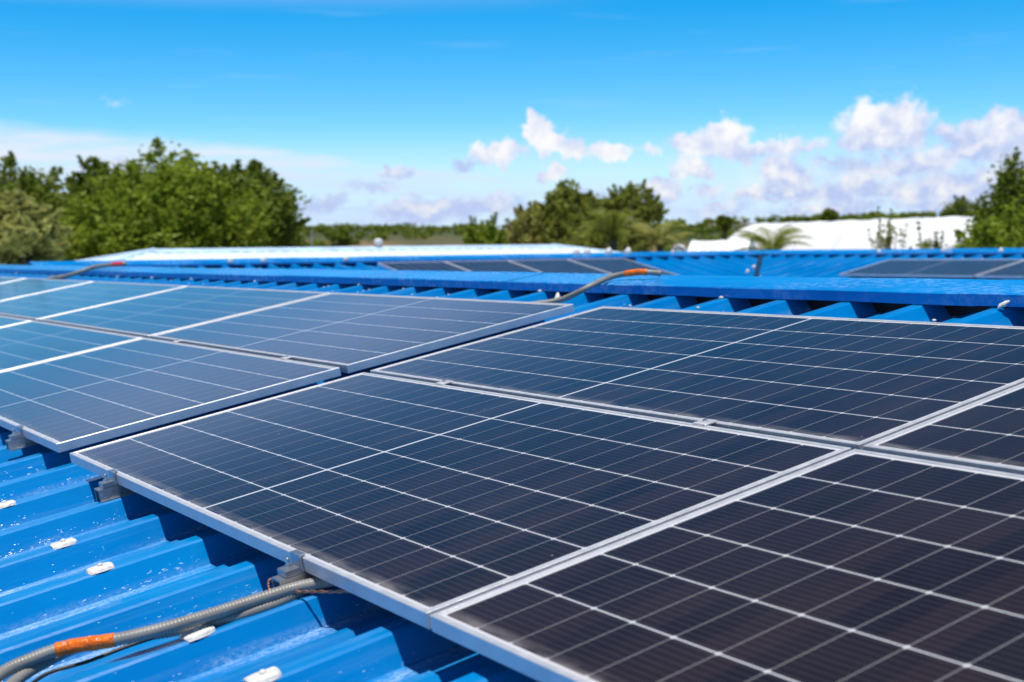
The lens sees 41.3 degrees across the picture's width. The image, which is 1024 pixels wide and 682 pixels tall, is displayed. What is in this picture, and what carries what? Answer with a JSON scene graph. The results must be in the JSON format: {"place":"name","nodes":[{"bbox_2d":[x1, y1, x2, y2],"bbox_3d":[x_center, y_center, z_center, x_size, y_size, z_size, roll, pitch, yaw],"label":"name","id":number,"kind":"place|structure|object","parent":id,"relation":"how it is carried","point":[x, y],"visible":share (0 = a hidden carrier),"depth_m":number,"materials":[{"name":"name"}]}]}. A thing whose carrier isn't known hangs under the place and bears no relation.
{"place":"outdoors","nodes":[
{"label":"outdoors","id":0,"kind":"place"},
{"bbox_2d":[0,0,1023,230],"label":"sky","id":1,"kind":"structure","parent":0,"point":[439,113],"materials":[{"name":"blue"}]},
{"bbox_2d":[26,244,1023,279],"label":"metal building","id":2,"kind":"structure","parent":0,"point":[832,263],"depth_m":18.82,"materials":[{"name":"blue metal"}]},
{"bbox_2d":[378,261,467,270],"bbox_3d":[-0.729,-0.752,16.508,0.956,0.030,2.094,-3,15,-33],"label":"solar panel","id":3,"kind":"object","parent":2,"relation":"on","point":[436,266],"visible":0.37,"depth_m":17.11,"materials":[{"name":"glass"}]},
{"bbox_2d":[445,260,539,271],"bbox_3d":[0.087,-0.798,17.031,0.956,0.030,2.094,-3,15,-33],"label":"solar panel","id":4,"kind":"object","parent":2,"relation":"on","point":[497,266],"visible":0.37,"depth_m":17.57,"materials":[{"name":"glass"}]},
{"bbox_2d":[508,259,610,273],"bbox_3d":[0.903,-0.845,17.553,0.956,0.030,2.094,-3,15,-33],"label":"solar panel","id":5,"kind":"object","parent":2,"relation":"on","point":[556,265],"visible":0.38,"depth_m":18.01,"materials":[{"name":"glass"}]},
{"bbox_2d":[568,258,676,274],"bbox_3d":[1.719,-0.891,18.075,0.956,0.030,2.094,-3,15,-33],"label":"solar panel","id":6,"kind":"object","parent":2,"relation":"on","point":[612,265],"visible":0.48,"depth_m":18.54,"materials":[{"name":"glass"}]},
{"bbox_2d":[839,259,1023,277],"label":"solar panel","id":7,"kind":"object","parent":2,"relation":"on","point":[948,268],"visible":0.99,"depth_m":16.82,"materials":[{"name":"glass"}]},
{"bbox_2d":[975,261,1023,278],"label":"solar panel","id":8,"kind":"object","parent":2,"relation":"on","point":[1014,271],"visible":1,"depth_m":15.68,"materials":[{"name":"glass"}]},
{"bbox_2d":[300,221,808,251],"bbox_3d":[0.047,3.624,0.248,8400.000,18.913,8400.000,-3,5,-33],"label":"ground","id":9,"kind":"structure","parent":0,"point":[446,238],"depth_m":230.41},
{"bbox_2d":[0,187,72,264],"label":"shrub","id":10,"kind":"object","parent":9,"relation":"on","point":[27,227],"visible":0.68,"depth_m":29.50,"materials":[{"name":"green plant"}]},
{"bbox_2d":[0,150,88,256],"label":"broadleaf tree","id":11,"kind":"object","parent":9,"relation":"on","point":[30,184],"visible":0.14,"depth_m":43.35,"materials":[{"name":"green plant"}]},
{"bbox_2d":[63,154,127,202],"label":"broadleaf tree","id":12,"kind":"object","parent":9,"relation":"on","point":[81,184],"visible":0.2,"depth_m":45.11,"materials":[{"name":"green plant"}]},
{"bbox_2d":[48,177,196,260],"bbox_3d":[-11.530,-1.280,39.895,4.989,7.027,4.673,-3,5,-33],"label":"broadleaf tree","id":13,"kind":"object","parent":9,"relation":"on","point":[91,238],"visible":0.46,"depth_m":38.86,"materials":[{"name":"green plant"}]},
{"bbox_2d":[84,136,283,252],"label":"broadleaf tree","id":14,"kind":"object","parent":9,"relation":"on","point":[175,185],"visible":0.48,"depth_m":40.36,"materials":[{"name":"green plant"}]},
{"bbox_2d":[192,158,311,247],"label":"broadleaf tree","id":15,"kind":"object","parent":9,"relation":"on","point":[284,206],"visible":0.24,"depth_m":43.06,"materials":[{"name":"green plant"}]},
{"bbox_2d":[329,225,354,246],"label":"broadleaf tree","id":16,"kind":"object","parent":9,"relation":"on","point":[342,237],"visible":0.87,"depth_m":168.78,"materials":[{"name":"green plant"}]},
{"bbox_2d":[76,238,617,260],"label":"pale building","id":17,"kind":"structure","parent":9,"relation":"on","point":[378,249],"depth_m":31.13,"materials":[{"name":"white metal"}]},
{"bbox_2d":[462,212,509,244],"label":"shrub","id":18,"kind":"object","parent":9,"relation":"on","point":[483,235],"visible":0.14,"depth_m":74.38,"materials":[{"name":"green plant"}]},
{"bbox_2d":[0,265,1023,681],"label":"metal building","id":19,"kind":"structure","parent":9,"relation":"on","point":[76,559],"depth_m":3.13,"materials":[{"name":"blue metal"}]},
{"bbox_2d":[0,277,24,282],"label":"solar panel","id":20,"kind":"object","parent":19,"relation":"on","point":[5,279],"visible":0.67,"depth_m":12.48,"materials":[{"name":"glass"}]},
{"bbox_2d":[0,315,31,326],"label":"solar panel","id":21,"kind":"object","parent":19,"relation":"on","point":[6,321],"visible":0.64,"depth_m":8.32,"materials":[{"name":"glass"}]},
{"bbox_2d":[5,425,38,450],"bbox_3d":[-1.582,0.305,4.501,0.182,0.069,0.056,-16,11,-31],"label":"end clamp","id":22,"kind":"object","parent":19,"relation":"attached to","point":[15,441],"visible":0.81,"depth_m":4.46,"materials":[{"name":"metal"}]},
{"bbox_2d":[0,338,340,452],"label":"solar panel","id":23,"kind":"object","parent":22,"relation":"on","point":[67,403],"visible":1,"depth_m":4.83,"materials":[{"name":"glass"}]},
{"bbox_2d":[280,355,293,358],"bbox_3d":[-0.824,0.058,4.983,0.038,0.008,0.044,-16,11,-31],"label":"clamp","id":24,"kind":"object","parent":23,"relation":"on","point":[287,356],"visible":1,"depth_m":4.98,"materials":[{"name":"metal"}]},
{"bbox_2d":[0,278,92,300],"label":"solar panel","id":25,"kind":"object","parent":19,"relation":"on","point":[18,288],"visible":0.78,"depth_m":10.91,"materials":[{"name":"glass"}]},
{"bbox_2d":[0,320,141,371],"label":"solar panel","id":26,"kind":"object","parent":19,"relation":"on","point":[27,343],"visible":0.8,"depth_m":6.76,"materials":[{"name":"glass"}]},
{"bbox_2d":[46,261,126,278],"bbox_3d":[-3.697,-0.613,11.962,1.322,0.174,0.169,3,5,43],"label":"flexible conduit","id":27,"kind":"object","parent":19,"relation":"on","point":[96,266],"visible":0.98,"depth_m":12.04,"materials":[{"name":"grey plastic"}]},
{"bbox_2d":[0,281,184,320],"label":"solar panel","id":28,"kind":"object","parent":19,"relation":"on","point":[36,307],"visible":0.78,"depth_m":9.11,"materials":[{"name":"glass"}]},
{"bbox_2d":[31,637,157,681],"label":"black cable","id":29,"kind":"object","parent":19,"relation":"on","point":[77,664],"visible":0.93,"depth_m":2.35,"materials":[{"name":"black rubber"}]},
{"bbox_2d":[94,469,135,502],"bbox_3d":[-0.998,0.361,3.553,0.182,0.069,0.056,-16,11,-31],"label":"end clamp","id":30,"kind":"object","parent":19,"relation":"attached to","point":[108,489],"visible":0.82,"depth_m":3.51,"materials":[{"name":"metal"}]},
{"bbox_2d":[5,577,315,681],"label":"flexible conduit","id":31,"kind":"object","parent":19,"relation":"on","point":[25,674],"visible":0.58,"depth_m":2.43,"materials":[{"name":"grey plastic"}]},
{"bbox_2d":[0,577,335,681],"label":"flexible conduit","id":32,"kind":"object","parent":19,"relation":"on","point":[73,646],"visible":0.95,"depth_m":2.35,"materials":[{"name":"grey plastic"}]},
{"bbox_2d":[38,286,329,337],"bbox_3d":[-1.879,-0.174,7.514,0.956,0.030,2.094,-16,11,-31],"label":"solar panel","id":33,"kind":"object","parent":19,"relation":"on","point":[146,316],"visible":0.76,"depth_m":7.35,"materials":[{"name":"glass"}]},
{"bbox_2d":[271,549,315,587],"bbox_3d":[-0.364,0.420,2.568,0.182,0.069,0.056,-16,11,-31],"label":"end clamp","id":34,"kind":"object","parent":19,"relation":"attached to","point":[290,572],"visible":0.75,"depth_m":2.53,"materials":[{"name":"metal"}]},
{"bbox_2d":[267,578,349,593],"bbox_3d":[-0.367,0.455,2.479,0.240,0.031,0.046,2,5,39],"label":"earth wire","id":35,"kind":"object","parent":34,"relation":"attached to","point":[312,591],"visible":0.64,"depth_m":2.47,"materials":[{"name":"orange metal"}]},
{"bbox_2d":[69,372,850,629],"bbox_3d":[-0.303,0.277,3.258,0.956,0.030,2.094,-16,11,-31],"label":"solar panel","id":36,"kind":"object","parent":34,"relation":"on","point":[417,502],"visible":0.88,"depth_m":2.89,"materials":[{"name":"glass"}]},
{"bbox_2d":[435,380,452,384],"bbox_3d":[-0.198,0.118,3.965,0.038,0.008,0.044,-16,11,-31],"label":"clamp","id":37,"kind":"object","parent":36,"relation":"on","point":[442,382],"visible":1,"depth_m":3.96,"materials":[{"name":"metal"}]},
{"bbox_2d":[693,418,717,425],"bbox_3d":[0.426,0.176,2.996,0.038,0.008,0.044,-16,11,-31],"label":"clamp","id":38,"kind":"object","parent":36,"relation":"on","point":[704,422],"visible":1,"depth_m":2.99,"materials":[{"name":"metal"}]},
{"bbox_2d":[150,293,573,372],"bbox_3d":[-0.728,-0.067,5.725,0.956,0.030,2.094,-16,11,-31],"label":"solar panel","id":39,"kind":"object","parent":19,"relation":"on","point":[347,332],"visible":0.9,"depth_m":5.43,"materials":[{"name":"glass"}]},
{"bbox_2d":[532,269,660,302],"bbox_3d":[0.327,-0.215,5.569,0.548,0.157,0.172,-1,4,-8],"label":"flexible conduit","id":40,"kind":"object","parent":19,"relation":"on","point":[602,280],"visible":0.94,"depth_m":5.55,"materials":[{"name":"grey plastic"}]},
{"bbox_2d":[370,306,1023,449],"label":"solar panel","id":41,"kind":"object","parent":19,"relation":"on","point":[853,383],"visible":0.77,"depth_m":3.49,"materials":[{"name":"glass"}]},
{"bbox_2d":[429,449,1023,681],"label":"solar panel","id":42,"kind":"object","parent":19,"relation":"on","point":[855,565],"visible":1,"depth_m":2.00,"materials":[{"name":"glass"}]},
{"bbox_2d":[863,383,1023,474],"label":"solar panel","id":43,"kind":"object","parent":19,"relation":"on","point":[987,433],"visible":0.79,"depth_m":2.59,"materials":[{"name":"glass"}]},
{"bbox_2d":[504,200,545,244],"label":"broadleaf tree","id":44,"kind":"object","parent":9,"relation":"on","point":[521,232],"visible":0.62,"depth_m":65.03,"materials":[{"name":"green plant"}]},
{"bbox_2d":[530,178,606,247],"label":"broadleaf tree","id":45,"kind":"object","parent":9,"relation":"on","point":[557,207],"visible":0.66,"depth_m":61.10,"materials":[{"name":"green plant"}]},
{"bbox_2d":[540,197,645,251],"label":"shrub","id":46,"kind":"object","parent":9,"relation":"on","point":[594,240],"visible":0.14,"depth_m":59.20,"materials":[{"name":"green plant"}]},
{"bbox_2d":[572,210,654,250],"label":"palm tree","id":47,"kind":"object","parent":9,"relation":"on","point":[614,224],"visible":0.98,"depth_m":45.74,"materials":[{"name":"green plant"}]},
{"bbox_2d":[297,209,967,251],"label":"bushes","id":48,"kind":"object","parent":9,"relation":"on","point":[407,228],"visible":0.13,"depth_m":249.10,"materials":[{"name":"green plant"}]},
{"bbox_2d":[598,178,669,251],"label":"broadleaf tree","id":49,"kind":"object","parent":9,"relation":"on","point":[650,208],"visible":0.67,"depth_m":65.02,"materials":[{"name":"green plant"}]},
{"bbox_2d":[627,220,693,251],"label":"palm tree","id":50,"kind":"object","parent":9,"relation":"on","point":[662,240],"visible":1,"depth_m":43.78,"materials":[{"name":"green plant"}]},
{"bbox_2d":[671,244,687,251],"bbox_3d":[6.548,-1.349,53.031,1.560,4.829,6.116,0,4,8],"label":"polytunnel","id":51,"kind":"structure","parent":9,"relation":"on","point":[678,247],"depth_m":49.88,"materials":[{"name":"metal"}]},
{"bbox_2d":[688,239,755,250],"bbox_3d":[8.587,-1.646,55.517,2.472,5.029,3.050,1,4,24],"label":"polytunnel","id":52,"kind":"structure","parent":9,"relation":"on","point":[720,245],"depth_m":54.98,"materials":[{"name":"plastic"}]},
{"bbox_2d":[716,214,732,239],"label":"broadleaf tree","id":53,"kind":"object","parent":9,"relation":"on","point":[724,224],"visible":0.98,"depth_m":149.25,"materials":[{"name":"green plant"}]},
{"bbox_2d":[734,225,813,250],"bbox_3d":[7.095,-0.578,38.051,2.425,5.327,2.620,-3,5,-33],"label":"palm tree","id":54,"kind":"object","parent":9,"relation":"on","point":[779,243],"visible":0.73,"depth_m":37.73,"materials":[{"name":"green plant"}]},
{"bbox_2d":[818,207,839,220],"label":"broadleaf tree","id":55,"kind":"object","parent":9,"relation":"on","point":[828,214],"visible":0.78,"depth_m":148.82,"materials":[{"name":"green plant"}]},
{"bbox_2d":[727,216,974,249],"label":"polytunnel","id":56,"kind":"structure","parent":9,"relation":"on","point":[841,234],"depth_m":56.90,"materials":[{"name":"plastic"}]},
{"bbox_2d":[863,210,898,219],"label":"broadleaf tree","id":57,"kind":"object","parent":9,"relation":"on","point":[872,215],"visible":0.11,"depth_m":138.94,"materials":[{"name":"green plant"}]},
{"bbox_2d":[867,206,907,248],"bbox_3d":[9.130,-0.407,33.077,1.738,5.723,1.943,-3,5,-33],"label":"shrub","id":58,"kind":"object","parent":9,"relation":"on","point":[887,240],"visible":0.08,"depth_m":32.99,"materials":[{"name":"green plant"}]},
{"bbox_2d":[909,221,944,248],"bbox_3d":[10.476,-0.317,34.073,1.450,5.356,1.544,-3,5,-33],"label":"shrub","id":59,"kind":"object","parent":9,"relation":"on","point":[926,245],"visible":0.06,"depth_m":33.62,"materials":[{"name":"green plant"}]},
{"bbox_2d":[940,194,988,216],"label":"broadleaf tree","id":60,"kind":"object","parent":9,"relation":"on","point":[957,207],"visible":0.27,"depth_m":77.49,"materials":[{"name":"green plant"}]},
{"bbox_2d":[938,195,1023,254],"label":"shrub","id":61,"kind":"object","parent":9,"relation":"on","point":[986,232],"visible":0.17,"depth_m":29.42,"materials":[{"name":"green plant"}]},
{"bbox_2d":[962,146,1023,236],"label":"broadleaf tree","id":62,"kind":"object","parent":9,"relation":"on","point":[1013,185],"visible":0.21,"depth_m":39.62,"materials":[{"name":"green plant"}]},
{"bbox_2d":[992,174,1005,223],"bbox_3d":[11.112,-0.620,31.040,0.761,6.418,0.774,-3,5,-33],"label":"shrub","id":63,"kind":"object","parent":9,"relation":"on","point":[999,198],"visible":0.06,"depth_m":30.83,"materials":[{"name":"green plant"}]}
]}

